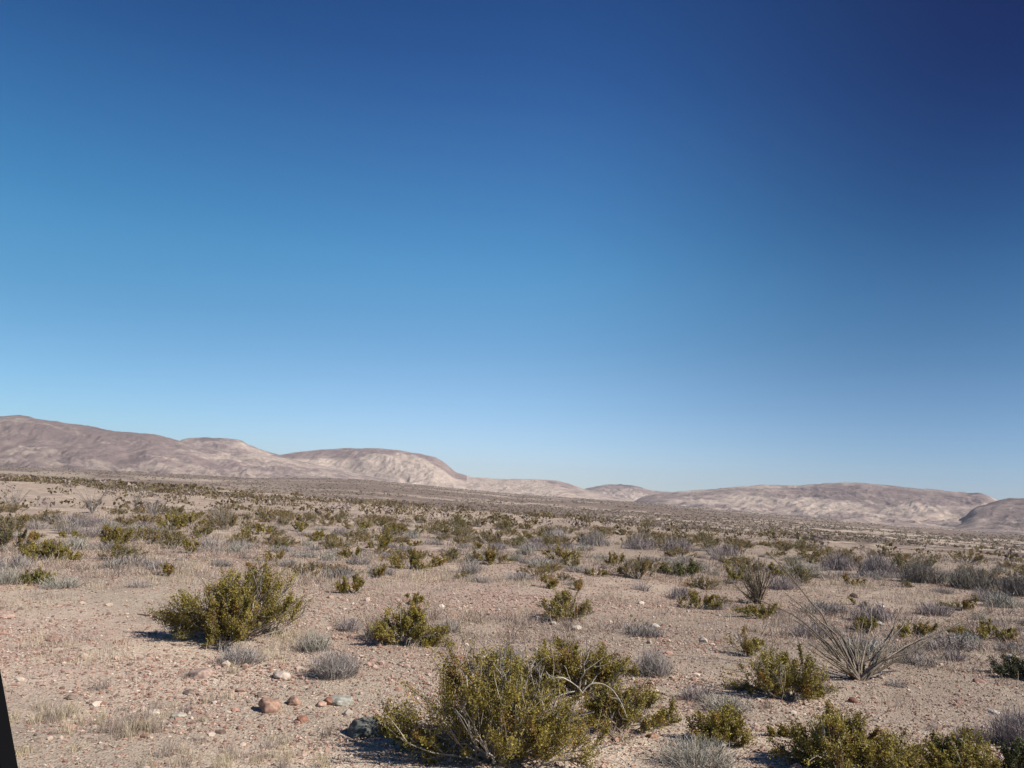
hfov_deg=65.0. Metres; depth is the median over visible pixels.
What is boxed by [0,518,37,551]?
creosote bush
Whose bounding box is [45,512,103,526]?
grey shrub
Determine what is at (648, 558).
grey shrub
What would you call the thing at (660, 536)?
creosote bush
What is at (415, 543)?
creosote bush
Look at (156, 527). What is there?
grey shrub
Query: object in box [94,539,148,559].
creosote bush
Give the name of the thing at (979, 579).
grey shrub
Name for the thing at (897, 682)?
grey shrub
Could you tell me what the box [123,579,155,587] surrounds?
grey shrub
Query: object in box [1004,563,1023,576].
creosote bush
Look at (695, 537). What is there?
creosote bush
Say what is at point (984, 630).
creosote bush
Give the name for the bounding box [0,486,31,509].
ocotillo
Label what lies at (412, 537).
grey shrub
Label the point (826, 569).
grey shrub
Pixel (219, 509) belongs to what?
creosote bush
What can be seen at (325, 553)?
grey shrub
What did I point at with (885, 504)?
hill
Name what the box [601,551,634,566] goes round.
creosote bush
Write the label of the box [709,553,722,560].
grey shrub
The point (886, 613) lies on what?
grey shrub
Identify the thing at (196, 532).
creosote bush
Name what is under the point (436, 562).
creosote bush
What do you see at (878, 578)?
grey shrub
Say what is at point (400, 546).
creosote bush
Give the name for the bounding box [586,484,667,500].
hill
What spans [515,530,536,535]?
creosote bush
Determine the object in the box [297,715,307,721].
rock
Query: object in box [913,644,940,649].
grey shrub
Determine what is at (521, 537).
creosote bush
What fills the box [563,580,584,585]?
grey shrub
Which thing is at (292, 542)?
creosote bush
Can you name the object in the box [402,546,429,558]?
creosote bush
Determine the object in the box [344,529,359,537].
creosote bush
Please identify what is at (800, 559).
grey shrub
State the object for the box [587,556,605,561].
grey shrub
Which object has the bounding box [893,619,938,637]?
creosote bush
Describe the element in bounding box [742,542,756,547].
creosote bush
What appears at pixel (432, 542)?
grey shrub
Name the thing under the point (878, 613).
grey shrub
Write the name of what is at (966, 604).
creosote bush
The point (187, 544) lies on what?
creosote bush
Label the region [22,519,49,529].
grey shrub
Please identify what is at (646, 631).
grey shrub
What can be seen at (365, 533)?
creosote bush
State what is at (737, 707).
grey shrub
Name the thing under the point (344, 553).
creosote bush
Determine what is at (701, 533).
creosote bush
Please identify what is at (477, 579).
grey shrub
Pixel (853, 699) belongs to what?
rock
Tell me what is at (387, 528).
creosote bush
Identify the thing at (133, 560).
grey shrub
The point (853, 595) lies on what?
rock
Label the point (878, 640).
grey shrub
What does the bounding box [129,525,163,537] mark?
creosote bush
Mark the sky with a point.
(656, 245)
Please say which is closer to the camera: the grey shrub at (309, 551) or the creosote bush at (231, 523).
the grey shrub at (309, 551)
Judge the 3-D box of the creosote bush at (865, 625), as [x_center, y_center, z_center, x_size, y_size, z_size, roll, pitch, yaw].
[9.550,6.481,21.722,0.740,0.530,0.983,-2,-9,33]
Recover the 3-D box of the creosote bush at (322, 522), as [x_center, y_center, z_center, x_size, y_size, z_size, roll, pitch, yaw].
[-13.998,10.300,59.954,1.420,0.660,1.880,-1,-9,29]
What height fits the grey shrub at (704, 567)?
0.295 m
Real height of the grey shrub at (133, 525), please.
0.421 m
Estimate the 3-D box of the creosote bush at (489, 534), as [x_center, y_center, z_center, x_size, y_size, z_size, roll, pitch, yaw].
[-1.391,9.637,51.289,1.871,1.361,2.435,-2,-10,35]
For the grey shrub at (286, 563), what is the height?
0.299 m
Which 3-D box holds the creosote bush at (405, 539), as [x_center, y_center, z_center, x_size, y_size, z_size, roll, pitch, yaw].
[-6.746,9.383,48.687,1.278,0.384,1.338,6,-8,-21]
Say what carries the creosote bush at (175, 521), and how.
on the ground at (28, 690)
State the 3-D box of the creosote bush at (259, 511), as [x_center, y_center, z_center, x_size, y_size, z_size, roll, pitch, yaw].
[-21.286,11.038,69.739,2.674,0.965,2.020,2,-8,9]
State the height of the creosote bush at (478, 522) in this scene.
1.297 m
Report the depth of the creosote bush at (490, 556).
33.81 m
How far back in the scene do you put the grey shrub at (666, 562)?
40.83 m
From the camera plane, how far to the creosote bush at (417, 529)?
56.62 m
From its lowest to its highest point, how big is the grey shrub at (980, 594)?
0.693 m
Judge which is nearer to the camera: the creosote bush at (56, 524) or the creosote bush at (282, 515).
the creosote bush at (56, 524)
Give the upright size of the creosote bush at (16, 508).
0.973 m
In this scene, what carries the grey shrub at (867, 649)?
on the ground at (28, 690)
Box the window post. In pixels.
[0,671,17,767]
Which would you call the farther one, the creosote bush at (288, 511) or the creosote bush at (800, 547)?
the creosote bush at (288, 511)
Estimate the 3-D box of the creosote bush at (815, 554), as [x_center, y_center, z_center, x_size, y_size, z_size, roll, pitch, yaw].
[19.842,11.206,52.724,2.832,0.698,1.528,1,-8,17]
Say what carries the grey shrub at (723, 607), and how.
on the ground at (28, 690)
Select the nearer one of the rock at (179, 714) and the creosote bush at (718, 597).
the rock at (179, 714)
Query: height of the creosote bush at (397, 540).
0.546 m
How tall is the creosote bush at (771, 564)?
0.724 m
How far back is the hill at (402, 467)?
3144.73 m
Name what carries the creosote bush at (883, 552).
on the ground at (28, 690)
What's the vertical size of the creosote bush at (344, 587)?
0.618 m
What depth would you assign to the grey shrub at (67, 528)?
39.08 m
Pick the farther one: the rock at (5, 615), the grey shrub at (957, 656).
the grey shrub at (957, 656)
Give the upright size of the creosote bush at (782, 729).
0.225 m
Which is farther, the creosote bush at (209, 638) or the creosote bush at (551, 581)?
the creosote bush at (551, 581)
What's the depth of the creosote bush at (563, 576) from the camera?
29.40 m
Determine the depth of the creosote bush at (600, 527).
69.46 m
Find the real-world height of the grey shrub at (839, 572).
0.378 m
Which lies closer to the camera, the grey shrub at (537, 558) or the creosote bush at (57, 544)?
the creosote bush at (57, 544)
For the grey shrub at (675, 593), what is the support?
on the ground at (28, 690)
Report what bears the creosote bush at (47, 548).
on the ground at (28, 690)
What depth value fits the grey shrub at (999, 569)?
48.09 m
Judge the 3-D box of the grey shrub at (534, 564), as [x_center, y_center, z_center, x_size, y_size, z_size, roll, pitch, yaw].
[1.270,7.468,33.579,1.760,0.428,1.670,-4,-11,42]
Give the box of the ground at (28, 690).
[0,466,1023,767]
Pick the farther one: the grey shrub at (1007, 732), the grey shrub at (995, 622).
the grey shrub at (995, 622)
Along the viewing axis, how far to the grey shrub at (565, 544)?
48.56 m
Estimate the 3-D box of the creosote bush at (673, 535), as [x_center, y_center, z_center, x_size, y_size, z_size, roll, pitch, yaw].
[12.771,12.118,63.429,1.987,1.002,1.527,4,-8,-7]
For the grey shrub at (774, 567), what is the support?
on the ground at (28, 690)
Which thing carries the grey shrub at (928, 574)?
on the ground at (28, 690)
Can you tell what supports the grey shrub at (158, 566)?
on the ground at (28, 690)
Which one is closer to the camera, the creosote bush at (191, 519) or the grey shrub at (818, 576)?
the grey shrub at (818, 576)
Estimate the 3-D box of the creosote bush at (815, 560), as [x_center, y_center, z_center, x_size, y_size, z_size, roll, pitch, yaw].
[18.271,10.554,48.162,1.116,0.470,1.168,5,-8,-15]
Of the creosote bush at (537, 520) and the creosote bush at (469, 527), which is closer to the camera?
the creosote bush at (469, 527)
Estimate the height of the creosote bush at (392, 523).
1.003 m
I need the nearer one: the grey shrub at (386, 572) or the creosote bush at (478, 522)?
the grey shrub at (386, 572)
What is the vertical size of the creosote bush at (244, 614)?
1.741 m
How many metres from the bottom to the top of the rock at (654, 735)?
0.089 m
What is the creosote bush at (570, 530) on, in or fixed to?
on the ground at (28, 690)
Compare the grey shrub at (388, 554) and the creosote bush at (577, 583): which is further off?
the grey shrub at (388, 554)
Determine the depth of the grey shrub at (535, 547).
45.31 m
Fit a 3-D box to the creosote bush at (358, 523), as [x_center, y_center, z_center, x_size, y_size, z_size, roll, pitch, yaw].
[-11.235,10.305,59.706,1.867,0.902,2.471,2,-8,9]
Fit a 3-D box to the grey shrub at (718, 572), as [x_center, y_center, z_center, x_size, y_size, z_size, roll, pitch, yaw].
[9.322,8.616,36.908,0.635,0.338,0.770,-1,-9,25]
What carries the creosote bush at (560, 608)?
on the ground at (28, 690)
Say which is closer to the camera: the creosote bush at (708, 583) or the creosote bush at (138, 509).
the creosote bush at (708, 583)
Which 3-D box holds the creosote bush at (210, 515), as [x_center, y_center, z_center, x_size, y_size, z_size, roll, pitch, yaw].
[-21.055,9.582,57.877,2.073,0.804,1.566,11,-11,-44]
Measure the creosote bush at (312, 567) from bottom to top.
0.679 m
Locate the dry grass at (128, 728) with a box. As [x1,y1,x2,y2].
[0,512,1023,767]
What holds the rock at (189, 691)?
on the ground at (28, 690)
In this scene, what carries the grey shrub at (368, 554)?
on the ground at (28, 690)
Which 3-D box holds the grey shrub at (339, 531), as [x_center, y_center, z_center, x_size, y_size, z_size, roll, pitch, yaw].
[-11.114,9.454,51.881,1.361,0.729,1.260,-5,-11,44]
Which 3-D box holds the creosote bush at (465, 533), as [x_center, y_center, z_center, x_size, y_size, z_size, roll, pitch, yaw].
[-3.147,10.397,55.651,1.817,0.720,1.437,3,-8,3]
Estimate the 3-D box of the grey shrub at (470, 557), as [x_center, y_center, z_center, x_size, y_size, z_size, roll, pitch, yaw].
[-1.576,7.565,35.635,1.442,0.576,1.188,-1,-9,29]
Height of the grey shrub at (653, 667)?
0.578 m
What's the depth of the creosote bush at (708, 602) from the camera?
25.24 m
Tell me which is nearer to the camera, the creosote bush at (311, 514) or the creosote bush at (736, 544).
the creosote bush at (736, 544)
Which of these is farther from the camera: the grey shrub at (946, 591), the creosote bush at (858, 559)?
the creosote bush at (858, 559)
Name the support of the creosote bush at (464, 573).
on the ground at (28, 690)
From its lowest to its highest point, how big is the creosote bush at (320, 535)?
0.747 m
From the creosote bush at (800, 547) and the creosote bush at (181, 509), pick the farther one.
the creosote bush at (181, 509)
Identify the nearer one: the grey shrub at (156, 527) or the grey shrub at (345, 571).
the grey shrub at (345, 571)
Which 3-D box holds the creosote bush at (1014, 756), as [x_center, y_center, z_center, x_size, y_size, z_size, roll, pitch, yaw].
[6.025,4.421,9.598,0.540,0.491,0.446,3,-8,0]
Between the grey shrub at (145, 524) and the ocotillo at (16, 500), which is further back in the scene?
the ocotillo at (16, 500)
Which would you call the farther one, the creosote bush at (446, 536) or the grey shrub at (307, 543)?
the creosote bush at (446, 536)
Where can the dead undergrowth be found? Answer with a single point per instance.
(564, 623)
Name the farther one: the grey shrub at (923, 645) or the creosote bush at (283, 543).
the creosote bush at (283, 543)
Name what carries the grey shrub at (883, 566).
on the ground at (28, 690)
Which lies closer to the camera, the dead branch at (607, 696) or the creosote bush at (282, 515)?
the dead branch at (607, 696)
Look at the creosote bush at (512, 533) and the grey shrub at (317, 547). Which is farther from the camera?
the creosote bush at (512, 533)
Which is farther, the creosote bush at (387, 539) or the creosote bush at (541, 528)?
the creosote bush at (541, 528)
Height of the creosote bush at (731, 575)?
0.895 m
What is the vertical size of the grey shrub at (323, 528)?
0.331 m
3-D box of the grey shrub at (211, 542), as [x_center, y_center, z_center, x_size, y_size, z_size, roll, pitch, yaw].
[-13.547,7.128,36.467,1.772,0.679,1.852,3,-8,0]
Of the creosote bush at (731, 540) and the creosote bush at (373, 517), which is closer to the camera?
the creosote bush at (731, 540)
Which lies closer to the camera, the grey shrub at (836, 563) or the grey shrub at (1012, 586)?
the grey shrub at (1012, 586)
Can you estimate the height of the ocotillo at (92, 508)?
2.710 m
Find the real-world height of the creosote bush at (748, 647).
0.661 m
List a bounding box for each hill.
[0,415,399,482]
[180,437,277,455]
[271,448,634,501]
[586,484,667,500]
[634,482,996,529]
[955,498,1023,534]
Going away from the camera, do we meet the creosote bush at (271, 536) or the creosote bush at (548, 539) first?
the creosote bush at (271, 536)
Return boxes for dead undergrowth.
[0,505,1023,754]
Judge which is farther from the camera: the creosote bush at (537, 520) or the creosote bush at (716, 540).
the creosote bush at (537, 520)
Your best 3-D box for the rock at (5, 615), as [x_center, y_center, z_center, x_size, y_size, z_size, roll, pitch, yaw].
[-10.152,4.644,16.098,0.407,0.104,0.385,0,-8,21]
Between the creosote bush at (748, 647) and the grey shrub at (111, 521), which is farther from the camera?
the grey shrub at (111, 521)
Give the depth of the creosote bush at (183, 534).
38.91 m
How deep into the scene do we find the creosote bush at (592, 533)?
57.58 m
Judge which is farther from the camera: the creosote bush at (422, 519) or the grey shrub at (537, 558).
the creosote bush at (422, 519)
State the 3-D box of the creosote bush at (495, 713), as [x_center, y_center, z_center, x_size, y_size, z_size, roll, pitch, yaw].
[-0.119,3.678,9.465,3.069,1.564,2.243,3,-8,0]
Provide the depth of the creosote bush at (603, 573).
31.73 m
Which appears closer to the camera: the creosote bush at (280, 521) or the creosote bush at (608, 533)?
the creosote bush at (280, 521)
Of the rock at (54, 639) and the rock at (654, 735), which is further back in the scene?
the rock at (54, 639)
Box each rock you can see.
[0,613,16,618]
[45,637,63,641]
[64,694,75,699]
[113,640,125,644]
[148,709,159,714]
[169,712,186,718]
[183,689,195,694]
[188,668,212,678]
[273,670,291,679]
[287,696,300,705]
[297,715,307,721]
[316,700,326,706]
[323,696,332,704]
[331,695,353,705]
[571,625,581,629]
[648,733,656,738]
[848,697,857,702]
[849,593,857,597]
[972,678,984,682]
[987,709,999,713]
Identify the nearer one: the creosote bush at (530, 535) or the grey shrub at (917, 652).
the grey shrub at (917, 652)
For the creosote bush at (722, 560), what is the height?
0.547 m
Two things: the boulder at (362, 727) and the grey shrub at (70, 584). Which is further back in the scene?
the grey shrub at (70, 584)
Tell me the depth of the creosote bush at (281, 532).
48.04 m
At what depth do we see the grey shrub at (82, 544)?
31.72 m
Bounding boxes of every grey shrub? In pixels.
[0,551,36,568]
[0,562,28,584]
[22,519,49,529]
[29,573,93,588]
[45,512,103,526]
[48,519,89,534]
[62,534,92,550]
[78,523,112,536]
[88,540,114,550]
[93,558,132,568]
[98,520,119,528]
[109,553,154,565]
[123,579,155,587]
[125,523,144,530]
[134,520,151,526]
[142,557,169,569]
[147,524,164,530]
[197,533,228,548]
[209,558,234,566]
[211,642,272,665]
[225,545,245,552]
[226,540,255,548]
[265,545,293,552]
[277,559,301,565]
[285,551,318,558]
[290,627,334,652]
[294,547,313,554]
[298,643,365,680]
[300,540,314,545]
[302,544,324,550]
[308,561,332,566]
[309,526,331,530]
[309,551,341,556]
[316,564,361,578]
[319,553,337,560]
[326,548,347,552]
[330,526,346,535]
[332,615,366,632]
[344,555,373,564]
[353,551,376,556]
[360,620,388,637]
[364,564,396,575]
[378,552,394,557]
[387,543,397,547]
[397,545,415,551]
[404,529,421,537]
[404,535,419,538]
[422,538,443,544]
[433,616,463,632]
[456,556,485,574]
[463,548,484,561]
[465,574,492,582]
[486,541,507,549]
[493,633,528,675]
[501,569,539,580]
[508,552,526,561]
[515,543,536,554]
[515,557,535,563]
[522,557,558,568]
[526,535,542,542]
[528,543,541,548]
[528,555,549,563]
[541,526,574,541]
[544,544,564,551]
[560,540,573,549]
[561,564,594,572]
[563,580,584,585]
[573,546,585,550]
[574,544,599,550]
[577,529,614,546]
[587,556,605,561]
[614,619,666,637]
[621,531,660,549]
[630,579,651,591]
[633,643,680,677]
[638,729,754,767]
[639,555,658,562]
[654,557,688,564]
[657,536,697,552]
[664,585,701,600]
[676,555,691,560]
[676,680,719,702]
[695,692,761,714]
[698,564,709,569]
[703,599,726,609]
[706,541,744,556]
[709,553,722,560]
[710,569,720,575]
[761,562,787,572]
[764,570,805,589]
[779,616,837,639]
[782,554,810,560]
[782,556,822,576]
[798,600,845,614]
[810,572,830,577]
[813,622,847,633]
[814,566,831,570]
[816,601,856,611]
[817,637,903,660]
[820,551,856,570]
[823,632,896,652]
[833,570,850,575]
[851,598,893,623]
[854,552,900,575]
[861,567,892,578]
[868,608,895,619]
[873,575,883,579]
[884,676,907,687]
[888,642,928,653]
[895,555,946,583]
[898,649,944,667]
[913,629,983,651]
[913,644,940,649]
[914,601,958,616]
[931,586,955,593]
[932,646,970,661]
[936,560,1001,590]
[936,568,960,577]
[949,629,986,646]
[952,720,994,744]
[969,585,996,601]
[971,613,986,619]
[974,618,1009,625]
[976,698,1023,745]
[982,588,1022,608]
[987,565,1007,572]
[992,567,1023,596]
[993,641,1023,652]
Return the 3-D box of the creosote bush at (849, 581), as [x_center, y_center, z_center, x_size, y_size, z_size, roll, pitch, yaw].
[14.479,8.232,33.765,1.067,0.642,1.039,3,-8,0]
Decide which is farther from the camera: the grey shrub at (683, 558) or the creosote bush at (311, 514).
the creosote bush at (311, 514)
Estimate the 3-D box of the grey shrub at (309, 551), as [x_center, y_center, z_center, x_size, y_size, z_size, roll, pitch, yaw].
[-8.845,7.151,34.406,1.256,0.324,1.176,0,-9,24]
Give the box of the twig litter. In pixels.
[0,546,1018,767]
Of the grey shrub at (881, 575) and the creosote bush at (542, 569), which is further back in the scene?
the grey shrub at (881, 575)
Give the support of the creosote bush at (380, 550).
on the ground at (28, 690)
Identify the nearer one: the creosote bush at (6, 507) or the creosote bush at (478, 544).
the creosote bush at (478, 544)
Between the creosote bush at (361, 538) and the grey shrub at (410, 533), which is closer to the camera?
the creosote bush at (361, 538)
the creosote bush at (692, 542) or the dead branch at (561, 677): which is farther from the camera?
the creosote bush at (692, 542)
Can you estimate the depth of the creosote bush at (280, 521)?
57.32 m
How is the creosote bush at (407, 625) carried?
on the ground at (28, 690)
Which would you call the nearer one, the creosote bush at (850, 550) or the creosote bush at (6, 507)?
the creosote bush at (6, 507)
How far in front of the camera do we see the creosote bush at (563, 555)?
37.66 m
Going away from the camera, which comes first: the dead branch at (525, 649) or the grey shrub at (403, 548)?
the dead branch at (525, 649)
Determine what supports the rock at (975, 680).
on the ground at (28, 690)
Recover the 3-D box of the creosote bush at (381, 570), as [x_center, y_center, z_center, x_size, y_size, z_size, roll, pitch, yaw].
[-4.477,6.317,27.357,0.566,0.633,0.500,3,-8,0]
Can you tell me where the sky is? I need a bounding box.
[0,0,1023,499]
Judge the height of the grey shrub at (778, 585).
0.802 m
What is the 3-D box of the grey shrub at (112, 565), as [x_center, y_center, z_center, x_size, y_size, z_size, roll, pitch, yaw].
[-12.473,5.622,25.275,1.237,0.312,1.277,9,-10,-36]
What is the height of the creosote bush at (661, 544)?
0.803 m
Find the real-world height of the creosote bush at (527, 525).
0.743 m
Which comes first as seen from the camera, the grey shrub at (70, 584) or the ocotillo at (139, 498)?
the grey shrub at (70, 584)
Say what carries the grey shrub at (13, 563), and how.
on the ground at (28, 690)
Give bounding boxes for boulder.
[258,697,280,713]
[347,716,380,738]
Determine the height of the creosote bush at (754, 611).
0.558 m
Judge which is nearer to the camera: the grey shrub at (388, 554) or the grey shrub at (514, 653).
the grey shrub at (514, 653)
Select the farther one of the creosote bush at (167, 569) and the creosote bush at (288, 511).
the creosote bush at (288, 511)
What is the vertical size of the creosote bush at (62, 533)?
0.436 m
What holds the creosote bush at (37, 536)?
on the ground at (28, 690)
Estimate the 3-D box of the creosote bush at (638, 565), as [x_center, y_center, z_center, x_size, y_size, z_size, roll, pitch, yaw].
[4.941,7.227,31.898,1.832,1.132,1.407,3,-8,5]
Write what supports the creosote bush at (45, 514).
on the ground at (28, 690)
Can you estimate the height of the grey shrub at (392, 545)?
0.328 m
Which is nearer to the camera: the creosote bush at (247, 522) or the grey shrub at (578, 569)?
the grey shrub at (578, 569)
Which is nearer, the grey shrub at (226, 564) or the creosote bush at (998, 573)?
the grey shrub at (226, 564)
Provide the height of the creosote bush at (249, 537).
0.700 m
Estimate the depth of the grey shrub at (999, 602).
28.71 m
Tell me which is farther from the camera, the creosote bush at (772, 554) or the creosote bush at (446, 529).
the creosote bush at (446, 529)
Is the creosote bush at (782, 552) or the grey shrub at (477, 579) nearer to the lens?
the grey shrub at (477, 579)
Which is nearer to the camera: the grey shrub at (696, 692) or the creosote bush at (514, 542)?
the grey shrub at (696, 692)
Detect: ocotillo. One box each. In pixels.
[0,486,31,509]
[73,481,114,512]
[123,484,147,506]
[142,497,165,515]
[204,502,237,525]
[728,557,777,604]
[755,551,984,680]
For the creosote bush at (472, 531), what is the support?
on the ground at (28, 690)
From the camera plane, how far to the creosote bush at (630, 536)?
61.49 m
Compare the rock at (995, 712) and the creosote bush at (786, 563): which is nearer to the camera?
the rock at (995, 712)
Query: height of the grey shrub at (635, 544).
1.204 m
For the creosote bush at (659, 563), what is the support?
on the ground at (28, 690)
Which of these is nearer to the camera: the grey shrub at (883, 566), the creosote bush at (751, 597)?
the creosote bush at (751, 597)
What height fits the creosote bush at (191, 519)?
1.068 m
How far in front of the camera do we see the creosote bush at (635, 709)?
10.77 m
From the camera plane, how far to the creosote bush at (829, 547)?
59.49 m
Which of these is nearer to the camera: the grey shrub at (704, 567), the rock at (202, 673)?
the rock at (202, 673)
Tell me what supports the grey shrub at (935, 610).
on the ground at (28, 690)
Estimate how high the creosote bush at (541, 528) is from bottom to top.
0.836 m
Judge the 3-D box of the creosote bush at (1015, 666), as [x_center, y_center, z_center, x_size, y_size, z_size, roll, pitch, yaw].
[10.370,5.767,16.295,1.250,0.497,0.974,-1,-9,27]
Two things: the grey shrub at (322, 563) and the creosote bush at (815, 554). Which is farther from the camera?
the creosote bush at (815, 554)
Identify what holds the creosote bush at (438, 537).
on the ground at (28, 690)
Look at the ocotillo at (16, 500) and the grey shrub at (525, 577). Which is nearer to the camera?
the grey shrub at (525, 577)
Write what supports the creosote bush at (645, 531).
on the ground at (28, 690)
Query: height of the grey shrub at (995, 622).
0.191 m
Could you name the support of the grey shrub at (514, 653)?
on the ground at (28, 690)
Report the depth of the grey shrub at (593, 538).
53.12 m
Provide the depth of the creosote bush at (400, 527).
55.28 m
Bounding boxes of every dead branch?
[516,616,538,684]
[540,667,578,687]
[567,678,627,716]
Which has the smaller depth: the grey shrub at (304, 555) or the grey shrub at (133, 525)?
the grey shrub at (304, 555)
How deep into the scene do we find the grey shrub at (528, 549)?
39.64 m
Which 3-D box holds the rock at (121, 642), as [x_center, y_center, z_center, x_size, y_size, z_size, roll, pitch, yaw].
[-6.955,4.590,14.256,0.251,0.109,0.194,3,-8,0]
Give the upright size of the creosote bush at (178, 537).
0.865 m
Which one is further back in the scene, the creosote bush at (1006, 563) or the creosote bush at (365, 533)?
the creosote bush at (1006, 563)
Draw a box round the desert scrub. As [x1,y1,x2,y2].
[0,466,1023,560]
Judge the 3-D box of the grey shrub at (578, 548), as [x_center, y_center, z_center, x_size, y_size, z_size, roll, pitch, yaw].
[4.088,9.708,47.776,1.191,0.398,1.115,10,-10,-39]
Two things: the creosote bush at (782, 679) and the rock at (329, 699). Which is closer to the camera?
the rock at (329, 699)
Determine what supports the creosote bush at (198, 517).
on the ground at (28, 690)
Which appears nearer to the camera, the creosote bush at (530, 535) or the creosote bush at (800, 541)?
the creosote bush at (530, 535)
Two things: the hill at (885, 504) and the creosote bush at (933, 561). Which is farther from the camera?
the hill at (885, 504)
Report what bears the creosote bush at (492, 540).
on the ground at (28, 690)
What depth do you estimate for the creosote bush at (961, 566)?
46.27 m
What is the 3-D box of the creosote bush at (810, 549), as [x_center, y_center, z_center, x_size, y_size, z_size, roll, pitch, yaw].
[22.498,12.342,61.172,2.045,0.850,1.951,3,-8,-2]
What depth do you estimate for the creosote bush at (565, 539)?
51.66 m
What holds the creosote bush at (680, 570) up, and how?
on the ground at (28, 690)
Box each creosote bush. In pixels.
[0,503,11,511]
[0,507,32,532]
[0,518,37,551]
[3,503,25,512]
[12,566,57,584]
[13,513,43,521]
[16,539,84,560]
[28,532,44,540]
[29,506,61,524]
[38,538,73,550]
[51,518,71,529]
[59,530,87,537]
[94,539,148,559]
[96,523,133,544]
[108,508,128,514]
[109,512,138,526]
[112,526,145,541]
[125,513,164,523]
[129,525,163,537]
[130,504,156,513]
[135,526,176,544]
[144,553,314,642]
[151,503,173,513]
[151,510,187,529]
[156,530,194,548]
[159,529,197,540]
[159,561,175,575]
[172,506,188,513]
[179,511,206,522]
[179,511,207,525]
[180,536,200,552]
[186,523,215,536]
[202,623,225,646]
[204,511,230,520]
[205,509,237,529]
[206,506,227,513]
[225,531,260,543]
[235,519,259,528]
[236,531,250,539]
[238,523,277,534]
[240,513,256,519]
[253,511,275,518]
[255,506,282,515]
[258,517,273,521]
[260,532,294,541]
[260,545,285,560]
[261,536,304,546]
[265,511,292,519]
[269,536,292,547]
[271,530,285,535]
[275,509,292,515]
[275,517,290,525]
[286,558,321,576]
[290,519,311,531]
[294,511,316,522]
[302,511,317,517]
[304,530,343,541]
[313,510,337,520]
[313,518,335,525]
[315,532,358,547]
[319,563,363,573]
[320,537,343,548]
[335,510,352,518]
[335,517,349,522]
[335,545,361,557]
[335,573,365,593]
[341,521,370,531]
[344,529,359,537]
[350,517,373,528]
[355,513,382,520]
[355,528,385,540]
[355,534,369,541]
[364,528,394,550]
[366,597,457,647]
[371,524,404,537]
[372,518,386,525]
[372,622,633,767]
[373,560,388,577]
[374,547,395,554]
[377,516,396,523]
[377,548,425,560]
[380,522,407,533]
[383,537,403,543]
[385,549,431,569]
[387,518,410,530]
[391,542,410,549]
[395,536,412,541]
[400,592,424,603]
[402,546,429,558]
[406,540,421,545]
[407,526,424,533]
[408,512,427,522]
[422,521,452,532]
[428,523,461,534]
[428,547,467,562]
[430,553,448,566]
[431,536,445,541]
[439,532,453,538]
[442,514,469,526]
[449,518,470,529]
[450,535,479,545]
[453,530,476,537]
[453,571,473,578]
[454,524,475,531]
[462,529,478,534]
[465,514,487,526]
[468,524,503,543]
[470,541,483,549]
[472,543,517,564]
[486,535,508,543]
[496,518,522,530]
[498,530,517,535]
[499,628,655,697]
[504,538,525,546]
[505,526,518,533]
[505,535,529,542]
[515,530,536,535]
[516,563,556,577]
[517,522,532,529]
[523,532,543,538]
[531,518,541,524]
[531,524,551,532]
[535,584,599,621]
[537,534,563,546]
[539,572,558,587]
[540,543,581,561]
[540,561,563,572]
[552,534,576,546]
[557,572,576,580]
[560,557,581,567]
[562,526,574,533]
[571,576,582,589]
[572,531,586,537]
[579,529,604,540]
[582,568,610,575]
[583,676,683,732]
[588,525,610,532]
[598,529,613,535]
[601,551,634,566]
[611,528,636,534]
[613,552,658,578]
[626,532,642,541]
[637,523,655,535]
[642,558,668,570]
[654,534,669,540]
[655,538,685,548]
[656,558,702,576]
[663,532,685,542]
[663,545,697,557]
[673,537,704,546]
[675,588,722,608]
[676,532,693,540]
[684,576,721,589]
[685,700,758,747]
[691,531,713,538]
[691,534,712,542]
[693,538,704,542]
[701,539,718,546]
[702,541,715,550]
[704,537,721,545]
[707,594,732,603]
[714,555,744,564]
[717,626,767,656]
[718,636,842,701]
[719,539,747,553]
[722,561,754,582]
[726,537,746,543]
[727,557,766,571]
[730,601,781,618]
[736,591,765,602]
[738,555,754,563]
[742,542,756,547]
[763,722,791,736]
[764,550,783,556]
[765,538,786,548]
[766,695,929,767]
[767,562,788,577]
[771,541,793,550]
[774,556,799,566]
[775,550,787,554]
[780,564,820,581]
[789,539,812,548]
[790,541,817,550]
[794,549,833,558]
[795,543,809,550]
[796,553,817,559]
[804,556,822,563]
[812,546,837,553]
[820,547,851,557]
[834,549,863,565]
[840,572,867,585]
[842,549,855,554]
[847,596,869,606]
[849,613,878,633]
[867,549,895,556]
[879,552,921,571]
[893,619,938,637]
[896,552,915,557]
[898,579,915,587]
[906,720,1013,767]
[912,555,937,567]
[918,553,942,559]
[937,594,980,609]
[944,549,987,562]
[947,618,1019,641]
[953,564,974,571]
[968,567,1003,578]
[987,652,1023,677]
[989,736,1023,767]
[996,560,1021,569]
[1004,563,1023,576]
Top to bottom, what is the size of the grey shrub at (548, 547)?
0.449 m
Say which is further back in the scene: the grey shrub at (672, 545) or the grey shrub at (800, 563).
the grey shrub at (672, 545)

